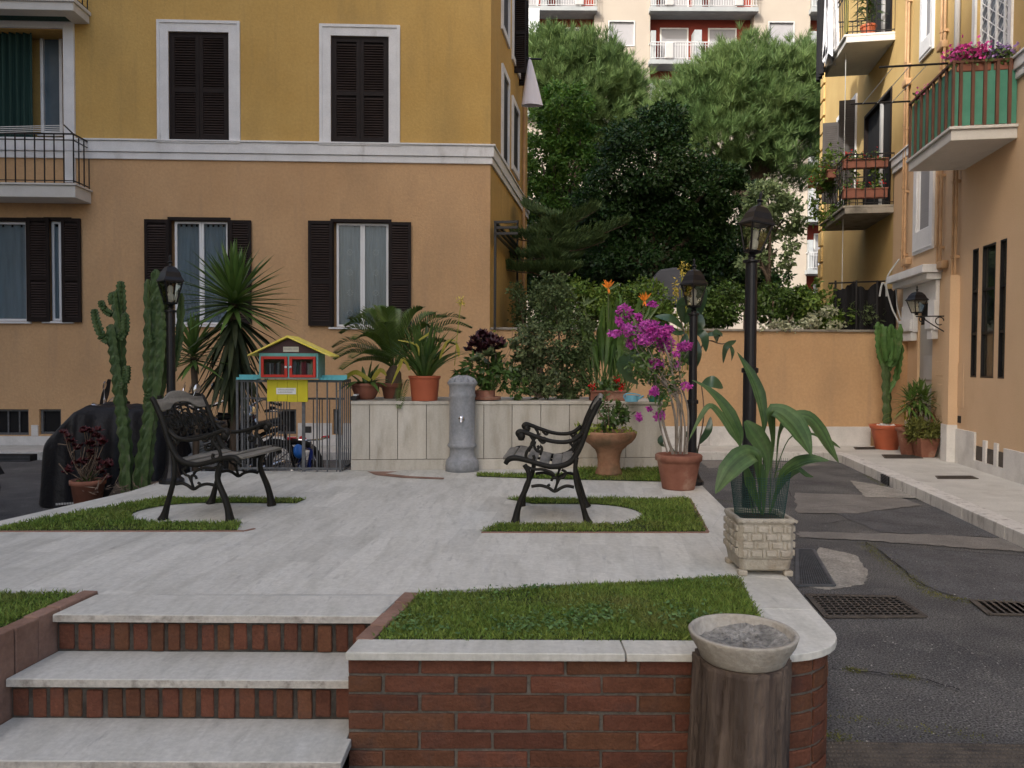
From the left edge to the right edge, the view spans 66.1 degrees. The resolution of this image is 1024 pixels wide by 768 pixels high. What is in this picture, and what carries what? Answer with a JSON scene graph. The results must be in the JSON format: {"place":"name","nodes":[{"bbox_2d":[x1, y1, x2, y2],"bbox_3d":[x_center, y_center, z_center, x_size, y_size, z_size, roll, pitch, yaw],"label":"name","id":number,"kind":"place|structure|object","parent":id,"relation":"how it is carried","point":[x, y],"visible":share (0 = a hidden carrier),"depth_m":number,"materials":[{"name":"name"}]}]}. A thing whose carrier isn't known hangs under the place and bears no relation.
{"place":"outdoors","nodes":[
{"label":"outdoors","id":0,"kind":"place"},
{"bbox_2d":[0,588,82,626],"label":"lawn","id":1,"kind":"structure","parent":0,"point":[8,616],"depth_m":3.42,"materials":[{"name":"green plant"}]},
{"bbox_2d":[0,460,1023,767],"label":"road","id":2,"kind":"structure","parent":0,"point":[958,630],"depth_m":4.33,"materials":[{"name":"grey asphalt"}]},
{"bbox_2d":[0,590,97,724],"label":"brick edging","id":3,"kind":"object","parent":2,"relation":"on","point":[29,640],"visible":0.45,"depth_m":3.14,"materials":[{"name":"red brick"}]},
{"bbox_2d":[58,425,113,503],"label":"red succulent","id":4,"kind":"object","parent":2,"relation":"on","point":[84,483],"visible":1,"depth_m":7.71,"materials":[{"name":"terracotta"},{"name":"twig"},{"name":"dark red leaf"}]},
{"bbox_2d":[39,402,191,507],"bbox_3d":[-4.294,0.741,8.558,1.470,1.084,0.938,0,2,0],"label":"covered motorcycle","id":5,"kind":"object","parent":2,"relation":"on","point":[55,490],"visible":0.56,"depth_m":8.24,"materials":[{"name":"black fabric"}]},
{"bbox_2d":[109,481,157,495],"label":"bed soil","id":6,"kind":"structure","parent":2,"relation":"on","point":[114,490],"depth_m":7.26,"materials":[{"name":"brown soil"}]},
{"bbox_2d":[90,281,134,493],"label":"tall cactus","id":7,"kind":"object","parent":6,"relation":"on","point":[114,337],"visible":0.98,"depth_m":6.84,"materials":[{"name":"green plant"}]},
{"bbox_2d":[132,269,184,490],"bbox_3d":[-3.097,0.336,6.871,0.485,2.663,0.195,0,2,0],"label":"tall cactus","id":8,"kind":"object","parent":6,"relation":"on","point":[154,357],"visible":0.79,"depth_m":6.82,"materials":[{"name":"green plant"}]},
{"bbox_2d":[0,595,399,767],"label":"stone steps","id":9,"kind":"structure","parent":2,"relation":"on","point":[187,681],"depth_m":3.05,"materials":[{"name":"stone"}]},
{"bbox_2d":[175,311,226,471],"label":"yucca","id":10,"kind":"object","parent":2,"relation":"on","point":[192,338],"visible":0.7,"depth_m":8.66,"materials":[{"name":"green plant"}]},
{"bbox_2d":[175,239,299,470],"bbox_3d":[-3.146,-0.178,8.928,1.434,2.947,1.437,-1,2,-42],"label":"yucca","id":11,"kind":"object","parent":2,"relation":"on","point":[233,285],"visible":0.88,"depth_m":8.76,"materials":[{"name":"green plant"}]},
{"bbox_2d":[205,406,323,470],"bbox_3d":[-3.000,0.784,8.966,1.637,1.017,0.630,-1,2,-28],"label":"bicycle","id":12,"kind":"object","parent":2,"relation":"on","point":[219,415],"visible":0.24,"depth_m":9.08,"materials":[{"name":"metal"}]},
{"bbox_2d":[0,0,529,444],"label":"apartment building","id":13,"kind":"structure","parent":2,"relation":"on","point":[338,162],"depth_m":13.27,"materials":[{"name":"yellow paint"}]},
{"bbox_2d":[0,409,28,434],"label":"basement window","id":14,"kind":"structure","parent":13,"relation":"in","point":[12,421],"depth_m":13.34,"materials":[{"name":"black glass"}]},
{"bbox_2d":[0,32,32,136],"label":"door curtain","id":15,"kind":"object","parent":13,"relation":"hanging from","point":[16,96],"depth_m":13.24,"materials":[{"name":"green fabric"}]},
{"bbox_2d":[0,217,50,323],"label":"window","id":16,"kind":"structure","parent":13,"relation":"in","point":[25,242],"depth_m":13.17,"materials":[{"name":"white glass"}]},
{"bbox_2d":[37,38,63,137],"bbox_3d":[-7.876,-5.100,13.453,0.426,1.737,0.120,0,2,-2],"label":"loggia window","id":17,"kind":"structure","parent":13,"relation":"in","point":[51,51],"depth_m":13.48,"materials":[{"name":"white glass"}]},
{"bbox_2d":[42,217,81,322],"bbox_3d":[-7.535,-1.904,13.228,0.656,1.771,0.212,0,2,-2],"label":"window","id":18,"kind":"structure","parent":13,"relation":"in","point":[66,234],"depth_m":13.15,"materials":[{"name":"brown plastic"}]},
{"bbox_2d":[144,217,251,326],"bbox_3d":[-5.275,-1.885,13.310,1.765,1.844,0.212,0,2,-2],"label":"window","id":19,"kind":"structure","parent":13,"relation":"in","point":[191,238],"depth_m":13.33,"materials":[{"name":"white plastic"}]},
{"bbox_2d":[156,19,240,143],"bbox_3d":[-5.243,-5.049,13.196,1.387,2.043,0.165,0,2,-2],"label":"window","id":20,"kind":"structure","parent":13,"relation":"in","point":[199,95],"depth_m":13.19,"materials":[{"name":"brown wood"}]},
{"bbox_2d":[318,23,399,145],"bbox_3d":[-2.566,-5.031,13.292,1.368,2.027,0.165,0,2,-2],"label":"window","id":21,"kind":"structure","parent":13,"relation":"in","point":[359,77],"depth_m":13.29,"materials":[{"name":"brown wood"}]},
{"bbox_2d":[308,219,410,328],"bbox_3d":[-2.578,-1.864,13.407,1.729,1.865,0.212,0,2,-2],"label":"window","id":22,"kind":"structure","parent":13,"relation":"in","point":[374,260],"depth_m":13.37,"materials":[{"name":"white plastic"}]},
{"bbox_2d":[501,63,509,168],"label":"side window","id":23,"kind":"structure","parent":13,"relation":"in","point":[505,80],"depth_m":14.98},
{"bbox_2d":[511,95,519,180],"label":"side window","id":24,"kind":"structure","parent":13,"relation":"in","point":[515,112],"depth_m":16.38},
{"bbox_2d":[243,397,343,470],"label":"iron gate","id":25,"kind":"structure","parent":2,"relation":"on","point":[322,399],"depth_m":8.14,"materials":[{"name":"grey metal"}]},
{"bbox_2d":[0,468,738,595],"bbox_3d":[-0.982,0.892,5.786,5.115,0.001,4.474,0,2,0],"label":"terrace paving","id":26,"kind":"structure","parent":2,"relation":"on","point":[445,521],"depth_m":4.54,"materials":[{"name":"stone"}]},
{"bbox_2d":[0,494,305,530],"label":"lawn","id":27,"kind":"structure","parent":26,"relation":"on","point":[39,523],"depth_m":5.12,"materials":[{"name":"green plant"}]},
{"bbox_2d":[156,255,184,484],"bbox_3d":[-2.936,-0.125,6.773,0.204,1.960,0.204,2,2,39],"label":"lamp post","id":28,"kind":"object","parent":26,"relation":"on","point":[169,273],"visible":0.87,"depth_m":6.74,"materials":[{"name":"black metal"}]},
{"bbox_2d":[150,390,281,522],"bbox_3d":[-2.043,0.478,5.481,0.668,0.859,0.680,1,2,9],"label":"iron armchair","id":29,"kind":"object","parent":26,"relation":"on","point":[222,453],"visible":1,"depth_m":5.35,"materials":[{"name":"black cast iron"},{"name":"grey weathered wood"}]},
{"bbox_2d":[236,375,350,471],"bbox_3d":[-2.108,0.371,7.671,1.050,0.924,0.425,0,2,0],"label":"iron fence","id":30,"kind":"object","parent":26,"relation":"on","point":[326,379],"visible":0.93,"depth_m":7.52,"materials":[{"name":"metal"}]},
{"bbox_2d":[247,335,338,401],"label":"book house","id":31,"kind":"structure","parent":30,"relation":"on","point":[288,350],"depth_m":7.39,"materials":[{"name":"teal paint"}]},
{"bbox_2d":[0,498,708,532],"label":"lawn edge","id":32,"kind":"object","parent":26,"relation":"on","point":[707,530],"visible":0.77,"depth_m":4.87,"materials":[{"name":"stone"}]},
{"bbox_2d":[445,375,478,472],"bbox_3d":[-0.484,0.378,7.650,0.324,0.929,0.324,-1,2,-39],"label":"drinking fountain","id":33,"kind":"object","parent":26,"relation":"on","point":[462,445],"visible":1,"depth_m":7.54,"materials":[{"name":"metal"}]},
{"bbox_2d":[351,397,662,469],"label":"planter wall","id":34,"kind":"structure","parent":26,"relation":"on","point":[387,434],"depth_m":7.75,"materials":[{"name":"stone"}]},
{"bbox_2d":[337,361,389,399],"bbox_3d":[-1.479,-0.047,7.911,0.526,0.408,0.720,-1,2,-26],"label":"agave pot","id":35,"kind":"object","parent":34,"relation":"on","point":[366,388],"visible":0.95,"depth_m":7.84,"materials":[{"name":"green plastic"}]},
{"bbox_2d":[332,304,472,408],"bbox_3d":[-1.148,-0.304,8.078,1.528,1.074,1.039,0,2,0],"label":"cycad","id":36,"kind":"object","parent":34,"relation":"on","point":[387,322],"visible":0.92,"depth_m":8.07,"materials":[{"name":"green plant"}]},
{"bbox_2d":[368,296,469,400],"bbox_3d":[-0.855,-0.359,7.733,1.093,1.048,1.006,2,2,38],"label":"strap leaf plant","id":37,"kind":"object","parent":34,"relation":"on","point":[426,363],"visible":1,"depth_m":7.65,"materials":[{"name":"green plant"}]},
{"bbox_2d":[450,328,521,400],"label":"purple succulent","id":38,"kind":"object","parent":34,"relation":"on","point":[494,370],"visible":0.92,"depth_m":7.87,"materials":[{"name":"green plant"}]},
{"bbox_2d":[506,320,565,399],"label":"jade bush","id":39,"kind":"object","parent":34,"relation":"on","point":[538,353],"visible":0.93,"depth_m":7.98,"materials":[{"name":"green plant"}]},
{"bbox_2d":[526,270,600,399],"bbox_3d":[0.542,-0.478,8.229,0.790,1.432,0.661,0,2,0],"label":"jade bush","id":40,"kind":"object","parent":34,"relation":"on","point":[568,357],"visible":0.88,"depth_m":8.16,"materials":[{"name":"green plant"}]},
{"bbox_2d":[584,375,629,400],"bbox_3d":[0.961,0.038,7.976,0.470,0.261,0.285,0,2,0],"label":"trough with geraniums","id":41,"kind":"object","parent":34,"relation":"on","point":[616,390],"visible":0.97,"depth_m":7.91,"materials":[{"name":"plant"}]},
{"bbox_2d":[575,280,661,392],"bbox_3d":[1.092,-0.485,8.262,0.932,1.189,0.363,0,2,0],"label":"bird of paradise","id":42,"kind":"object","parent":34,"relation":"on","point":[608,351],"visible":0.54,"depth_m":8.18,"materials":[{"name":"green plant"}]},
{"bbox_2d":[503,393,602,522],"bbox_3d":[0.294,0.490,5.472,0.668,0.859,0.679,0,2,5],"label":"iron armchair","id":43,"kind":"object","parent":26,"relation":"on","point":[576,441],"visible":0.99,"depth_m":5.17,"materials":[{"name":"black cast iron"},{"name":"weathered wood"}]},
{"bbox_2d":[476,465,660,481],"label":"lawn","id":44,"kind":"structure","parent":26,"relation":"on","point":[647,473],"depth_m":7.25,"materials":[{"name":"green plant"}]},
{"bbox_2d":[574,393,636,476],"bbox_3d":[0.879,0.458,7.367,0.597,0.790,0.517,0,2,0],"label":"terracotta urn","id":45,"kind":"object","parent":44,"relation":"on","point":[608,441],"visible":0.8,"depth_m":7.28,"materials":[{"name":"brown ceramic"}]},
{"bbox_2d":[481,494,707,531],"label":"lawn","id":46,"kind":"structure","parent":26,"relation":"on","point":[659,518],"depth_m":5.25,"materials":[{"name":"green plant"}]},
{"bbox_2d":[607,300,702,490],"bbox_3d":[1.193,0.088,6.609,0.817,1.584,0.428,0,2,0],"label":"flowering bush","id":47,"kind":"object","parent":26,"relation":"on","point":[679,470],"visible":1,"depth_m":6.57,"materials":[{"name":"purple plant"}]},
{"bbox_2d":[616,286,735,452],"bbox_3d":[1.462,-0.098,7.012,1.089,1.701,0.114,0,2,0],"label":"rubber plant","id":48,"kind":"object","parent":47,"relation":"in","point":[709,381],"visible":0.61,"depth_m":7.00,"materials":[{"name":"green plant"}]},
{"bbox_2d":[356,592,417,640],"bbox_3d":[-0.511,1.211,3.303,0.072,0.507,0.602,1,2,10],"label":"brick edging","id":49,"kind":"object","parent":2,"relation":"on","point":[375,627],"visible":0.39,"depth_m":3.24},
{"bbox_2d":[0,450,1023,547],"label":"kerb","id":50,"kind":"structure","parent":2,"relation":"on","point":[1003,527],"depth_m":9.09,"materials":[{"name":"stone"}]},
{"bbox_2d":[346,486,836,767],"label":"brick wall","id":51,"kind":"structure","parent":2,"relation":"on","point":[517,704],"depth_m":2.90,"materials":[{"name":"brick"}]},
{"bbox_2d":[680,259,707,485],"bbox_3d":[1.573,-0.105,6.841,0.204,1.960,0.204,-1,2,-34],"label":"lamp post","id":52,"kind":"object","parent":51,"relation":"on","point":[694,277],"visible":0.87,"depth_m":6.81,"materials":[{"name":"black metal"}]},
{"bbox_2d":[723,508,797,575],"bbox_3d":[1.266,0.808,4.049,0.297,0.289,0.323,0,2,1],"label":"concrete pot","id":53,"kind":"object","parent":51,"relation":"on","point":[757,542],"visible":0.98,"depth_m":3.90,"materials":[{"name":"concrete"}]},
{"bbox_2d":[731,458,790,518],"bbox_3d":[1.278,0.540,4.045,0.312,0.311,0.250,0,2,0],"label":"guard","id":54,"kind":"object","parent":53,"relation":"on","point":[734,495],"visible":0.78,"depth_m":3.98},
{"bbox_2d":[689,352,839,515],"bbox_3d":[1.326,0.261,3.976,0.917,0.848,0.386,0,2,-6],"label":"broad leaf plant","id":55,"kind":"object","parent":53,"relation":"on","point":[737,461],"visible":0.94,"depth_m":3.96,"materials":[{"name":"green plant"}]},
{"bbox_2d":[526,0,820,328],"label":"apartment block","id":56,"kind":"structure","parent":2,"relation":"on","point":[664,35],"depth_m":44.52,"materials":[{"name":"white paint"}]},
{"bbox_2d":[490,327,907,445],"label":"garden wall","id":57,"kind":"structure","parent":2,"relation":"on","point":[831,380],"depth_m":13.69,"materials":[{"name":"orange paint"}]},
{"bbox_2d":[494,220,521,329],"bbox_3d":[0.140,-2.128,14.963,0.400,2.334,3.574,1,2,8],"label":"iron trellis","id":58,"kind":"object","parent":57,"relation":"on","point":[504,235],"visible":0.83,"depth_m":13.24,"materials":[{"name":"metal"}]},
{"bbox_2d":[758,303,846,333],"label":"creeping plant","id":59,"kind":"object","parent":57,"relation":"on","point":[782,324],"visible":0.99,"depth_m":13.64,"materials":[{"name":"green plant"}]},
{"bbox_2d":[686,648,791,767],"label":"tree stump","id":60,"kind":"object","parent":2,"relation":"on","point":[739,720],"visible":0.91,"depth_m":2.60,"materials":[{"name":"brown wood"}]},
{"bbox_2d":[688,613,799,673],"bbox_3d":[0.799,0.901,2.727,0.369,0.097,0.371,0,2,0],"label":"concrete bowl","id":61,"kind":"object","parent":60,"relation":"on","point":[745,643],"visible":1,"depth_m":2.71,"materials":[{"name":"grey concrete"}]},
{"bbox_2d":[738,192,775,507],"bbox_3d":[1.648,0.046,5.454,0.240,2.736,0.237,0,2,-14],"label":"lamp post","id":62,"kind":"object","parent":2,"relation":"on","point":[758,216],"visible":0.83,"depth_m":5.41,"materials":[{"name":"black metal"}]},
{"bbox_2d":[795,548,835,586],"bbox_3d":[2.303,1.391,5.998,0.267,0.012,1.194,1,2,20],"label":"grate","id":63,"kind":"object","parent":2,"relation":"on","point":[811,570],"visible":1,"depth_m":5.85,"materials":[{"name":"metal"}]},
{"bbox_2d":[812,547,867,589],"bbox_3d":[2.491,1.400,5.985,0.411,0.001,1.334,1,2,26],"label":"cement patch","id":64,"kind":"object","parent":2,"relation":"on","point":[843,568],"visible":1,"depth_m":5.98,"materials":[{"name":"grey concrete"}]},
{"bbox_2d":[817,0,896,304],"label":"apartment building","id":65,"kind":"structure","parent":2,"relation":"on","point":[865,226],"depth_m":16.11,"materials":[{"name":"paint"}]},
{"bbox_2d":[822,0,838,66],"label":"plastic sheet","id":66,"kind":"object","parent":65,"relation":"hanging from","point":[831,28],"visible":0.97,"depth_m":15.54,"materials":[{"name":"white plastic"}]},
{"bbox_2d":[822,93,857,204],"bbox_3d":[7.568,-5.321,18.201,0.393,2.168,1.819,1,2,10],"label":"window","id":67,"kind":"structure","parent":65,"relation":"in","point":[833,132],"depth_m":17.39,"materials":[{"name":"white glass"}]},
{"bbox_2d":[804,141,886,230],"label":"climbing plant","id":68,"kind":"object","parent":65,"relation":"attached to","point":[829,156],"visible":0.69,"depth_m":15.86,"materials":[{"name":"green plant"}]},
{"bbox_2d":[863,86,892,204],"bbox_3d":[7.330,-4.503,15.713,0.120,2.230,1.896,1,2,10],"label":"balcony door","id":69,"kind":"structure","parent":65,"relation":"in","point":[878,121],"depth_m":15.51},
{"bbox_2d":[794,493,919,512],"bbox_3d":[3.744,1.324,8.794,1.556,0.001,1.295,0,2,0],"label":"asphalt patch","id":70,"kind":"object","parent":2,"relation":"on","point":[839,503],"visible":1,"depth_m":8.74,"materials":[{"name":"grey asphalt"}]},
{"bbox_2d":[718,475,1010,742],"bbox_3d":[2.841,1.363,7.265,2.408,0.016,8.668,1,2,20],"label":"moss","id":71,"kind":"object","parent":2,"relation":"on","point":[949,597],"visible":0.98,"depth_m":4.03,"materials":[{"name":"green plant"}]},
{"bbox_2d":[805,593,927,617],"bbox_3d":[2.243,1.420,5.048,0.668,0.008,0.492,0,2,0],"label":"drain grate","id":72,"kind":"object","parent":2,"relation":"on","point":[854,606],"visible":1,"depth_m":5.02,"materials":[{"name":"brown metal"}]},
{"bbox_2d":[796,531,1023,550],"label":"asphalt patch","id":73,"kind":"object","parent":2,"relation":"on","point":[971,542],"visible":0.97,"depth_m":6.97,"materials":[{"name":"grey asphalt"}]},
{"bbox_2d":[836,507,997,536],"bbox_3d":[4.093,1.357,7.814,1.491,0.001,1.612,0,2,0],"label":"asphalt patch","id":74,"kind":"object","parent":2,"relation":"on","point":[934,521],"visible":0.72,"depth_m":7.73,"materials":[{"name":"grey asphalt"}]},
{"bbox_2d":[824,741,1023,767],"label":"perforated cover","id":75,"kind":"object","parent":2,"relation":"on","point":[844,754],"visible":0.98,"depth_m":3.11,"materials":[{"name":"metal"}]},
{"bbox_2d":[879,547,1023,601],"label":"asphalt patch","id":76,"kind":"object","parent":2,"relation":"on","point":[943,568],"visible":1,"depth_m":5.91,"materials":[{"name":"grey asphalt"}]},
{"bbox_2d":[887,0,1023,484],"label":"apartment building","id":77,"kind":"structure","parent":2,"relation":"on","point":[957,163],"depth_m":10.95,"materials":[{"name":"paint"}]},
{"bbox_2d":[828,280,896,329],"bbox_3d":[6.444,-1.417,14.444,1.327,0.981,0.158,0,2,0],"label":"shade netting","id":78,"kind":"object","parent":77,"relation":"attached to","point":[856,293],"visible":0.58,"depth_m":14.44,"materials":[{"name":"black fabric"}]},
{"bbox_2d":[912,171,935,255],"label":"window","id":79,"kind":"structure","parent":77,"relation":"in","point":[923,181],"depth_m":13.03,"materials":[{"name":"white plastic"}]},
{"bbox_2d":[919,0,934,62],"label":"window","id":80,"kind":"structure","parent":77,"relation":"in","point":[927,7],"depth_m":12.94,"materials":[{"name":"white plastic"}]},
{"bbox_2d":[941,34,993,71],"bbox_3d":[5.712,-4.102,9.819,0.607,0.419,0.514,1,2,10],"label":"flower box","id":81,"kind":"object","parent":77,"relation":"attached to","point":[960,52],"visible":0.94,"depth_m":9.78,"materials":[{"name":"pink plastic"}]},
{"bbox_2d":[970,248,978,376],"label":"slit window","id":82,"kind":"structure","parent":77,"relation":"in","point":[975,272],"depth_m":11.00,"materials":[{"name":"black metal"}]},
{"bbox_2d":[980,242,995,377],"bbox_3d":[6.375,-0.971,10.506,0.040,1.782,0.415,1,2,10],"label":"slit window","id":83,"kind":"structure","parent":77,"relation":"in","point":[989,251],"depth_m":10.58,"materials":[{"name":"black glass"}]},
{"bbox_2d":[971,0,1013,123],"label":"balcony door","id":84,"kind":"structure","parent":77,"relation":"in","point":[996,16],"depth_m":10.55,"materials":[{"name":"white plastic"}]},
{"bbox_2d":[998,238,1006,378],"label":"slit window","id":85,"kind":"structure","parent":77,"relation":"in","point":[1003,246],"depth_m":10.14,"materials":[{"name":"black metal"}]},
{"bbox_2d":[969,599,1023,615],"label":"drain grate","id":86,"kind":"object","parent":2,"relation":"on","point":[1002,608],"visible":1,"depth_m":5.01,"materials":[{"name":"grey metal"}]},
{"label":"bed soil","id":87,"kind":"structure","parent":2,"relation":"on","visible":0},
{"bbox_2d":[372,573,763,641],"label":"lawn","id":88,"kind":"structure","parent":87,"relation":"on","point":[722,602],"depth_m":3.36,"materials":[{"name":"green plant"}]},
{"bbox_2d":[0,445,1023,523],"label":"pavement","id":89,"kind":"structure","parent":0,"point":[998,495],"depth_m":10.19,"materials":[{"name":"stone"}]},
{"bbox_2d":[869,322,904,449],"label":"potted cactus","id":90,"kind":"object","parent":89,"relation":"on","point":[889,346],"visible":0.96,"depth_m":13.20,"materials":[{"name":"orange plastic"},{"name":"cactus plant matter"},{"name":"soil"}]},
{"bbox_2d":[890,377,936,454],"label":"potted yucca","id":91,"kind":"object","parent":89,"relation":"on","point":[905,448],"visible":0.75,"depth_m":12.44,"materials":[{"name":"plant"}]},
{"bbox_2d":[901,414,941,457],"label":"potted plant","id":92,"kind":"object","parent":89,"relation":"on","point":[925,443],"visible":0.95,"depth_m":12.09,"materials":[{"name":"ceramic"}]},
{"label":"garden ground","id":93,"kind":"structure","parent":0,"visible":0},
{"bbox_2d":[505,272,560,327],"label":"shrub","id":94,"kind":"object","parent":93,"relation":"on","point":[519,310],"visible":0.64,"depth_m":14.61,"materials":[{"name":"green plant"}]},
{"bbox_2d":[527,75,602,288],"bbox_3d":[1.231,-4.428,21.804,2.492,7.776,2.302,-1,2,-40],"label":"broadleaf tree","id":95,"kind":"object","parent":93,"relation":"on","point":[562,145],"visible":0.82,"depth_m":21.46,"materials":[{"name":"green plant"}]},
{"bbox_2d":[505,195,631,287],"bbox_3d":[0.925,-2.155,15.867,3.008,3.543,1.560,0,2,0],"label":"norfolk pine","id":96,"kind":"object","parent":93,"relation":"on","point":[557,254],"visible":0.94,"depth_m":15.64,"materials":[{"name":"green plant"}]},
{"bbox_2d":[544,273,622,327],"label":"shrub","id":97,"kind":"object","parent":93,"relation":"on","point":[593,308],"visible":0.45,"depth_m":14.48,"materials":[{"name":"green plant"}]},
{"bbox_2d":[528,15,657,185],"bbox_3d":[2.339,-6.691,27.317,5.999,11.987,3.857,0,2,0],"label":"stone pine","id":98,"kind":"object","parent":93,"relation":"on","point":[613,77],"visible":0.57,"depth_m":26.26,"materials":[{"name":"green plant"}]},
{"bbox_2d":[605,274,679,327],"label":"shrub","id":99,"kind":"object","parent":93,"relation":"on","point":[629,294],"visible":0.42,"depth_m":14.60,"materials":[{"name":"green plant"}]},
{"bbox_2d":[527,166,796,312],"bbox_3d":[3.899,-3.488,23.127,8.785,5.999,3.649,0,2,0],"label":"broadleaf tree","id":100,"kind":"object","parent":93,"relation":"on","point":[731,271],"visible":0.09,"depth_m":22.44,"materials":[{"name":"green plant"}]},
{"bbox_2d":[567,97,758,288],"bbox_3d":[3.859,-3.852,19.960,4.453,6.755,3.897,1,2,33],"label":"broadleaf tree","id":101,"kind":"object","parent":93,"relation":"on","point":[659,208],"visible":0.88,"depth_m":19.33,"materials":[{"name":"green plant"}]},
{"bbox_2d":[683,276,757,328],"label":"shrub","id":102,"kind":"object","parent":93,"relation":"on","point":[723,313],"visible":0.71,"depth_m":14.50,"materials":[{"name":"green plant"}]},
{"bbox_2d":[631,18,821,328],"bbox_3d":[7.408,-6.135,25.842,7.639,11.009,4.476,0,2,0],"label":"stone pine","id":103,"kind":"object","parent":93,"relation":"on","point":[765,97],"visible":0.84,"depth_m":24.74,"materials":[{"name":"green plant"}]},
{"bbox_2d":[732,173,810,328],"bbox_3d":[5.675,-2.466,17.145,1.601,4.152,1.281,-1,2,-39],"label":"broadleaf tree","id":104,"kind":"object","parent":93,"relation":"on","point":[784,201],"visible":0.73,"depth_m":16.97,"materials":[{"name":"green plant"}]},
{"bbox_2d":[743,278,823,328],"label":"shrub","id":105,"kind":"object","parent":93,"relation":"on","point":[773,305],"visible":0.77,"depth_m":14.70,"materials":[{"name":"green plant"}]},
{"bbox_2d":[789,277,855,328],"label":"shrub","id":106,"kind":"object","parent":93,"relation":"on","point":[815,300],"visible":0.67,"depth_m":14.43,"materials":[{"name":"green plant"}]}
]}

